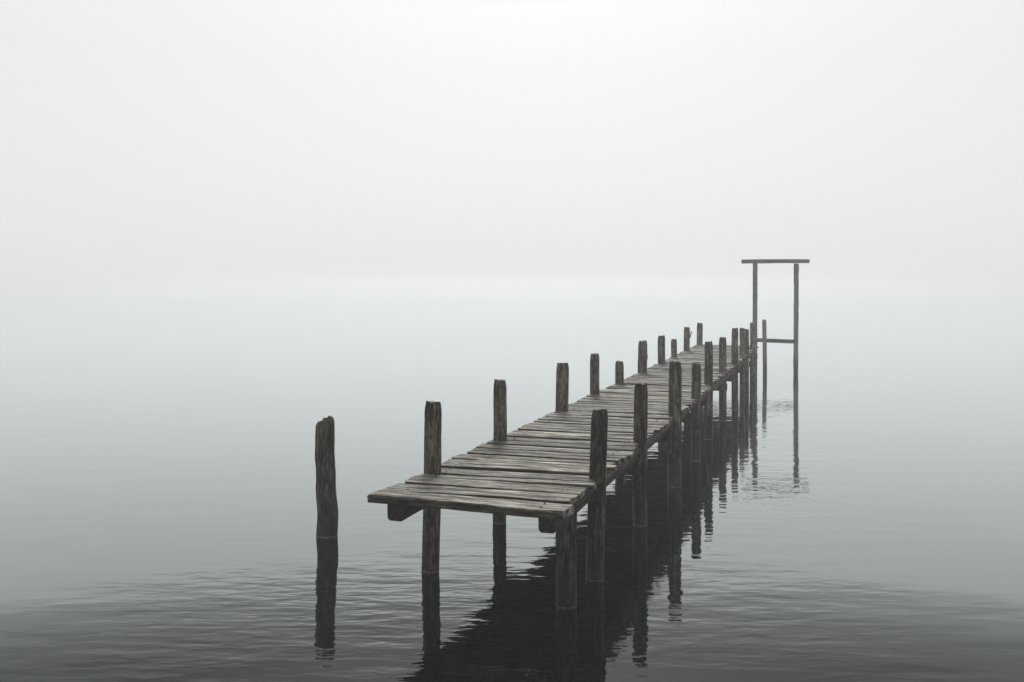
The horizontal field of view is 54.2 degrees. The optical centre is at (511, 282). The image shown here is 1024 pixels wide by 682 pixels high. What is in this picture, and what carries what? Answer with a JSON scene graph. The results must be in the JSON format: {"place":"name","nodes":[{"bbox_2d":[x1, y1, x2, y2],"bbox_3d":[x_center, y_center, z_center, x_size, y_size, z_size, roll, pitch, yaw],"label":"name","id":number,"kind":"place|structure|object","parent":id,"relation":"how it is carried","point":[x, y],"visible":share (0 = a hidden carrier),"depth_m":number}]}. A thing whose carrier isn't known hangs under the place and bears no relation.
{"place":"outdoors","nodes":[
{"label":"outdoors","id":0,"kind":"place"},
{"bbox_2d":[0,285,1023,681],"bbox_3d":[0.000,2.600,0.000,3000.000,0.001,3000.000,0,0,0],"label":"water","id":1,"kind":"structure","parent":0,"point":[844,503],"depth_m":12.37},
{"bbox_2d":[315,416,337,537],"bbox_3d":[-1.896,2.335,10.290,0.253,1.931,0.258,0,0,0],"label":"mooring post","id":2,"kind":"object","parent":1,"relation":"in","point":[327,511],"visible":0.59,"depth_m":10.21},
{"bbox_2d":[367,322,757,608],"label":"pier","id":3,"kind":"structure","parent":1,"relation":"in","point":[561,467],"depth_m":10.24},
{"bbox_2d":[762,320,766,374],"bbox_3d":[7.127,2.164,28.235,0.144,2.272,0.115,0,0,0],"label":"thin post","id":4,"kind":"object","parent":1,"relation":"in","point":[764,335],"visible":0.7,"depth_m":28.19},
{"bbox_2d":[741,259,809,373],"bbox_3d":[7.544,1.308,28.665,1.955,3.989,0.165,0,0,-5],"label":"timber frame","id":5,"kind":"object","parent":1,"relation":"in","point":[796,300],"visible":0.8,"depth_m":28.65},
{"bbox_2d":[0,0,1023,284],"label":"sky","id":6,"kind":"structure","parent":0,"point":[143,142]}
]}

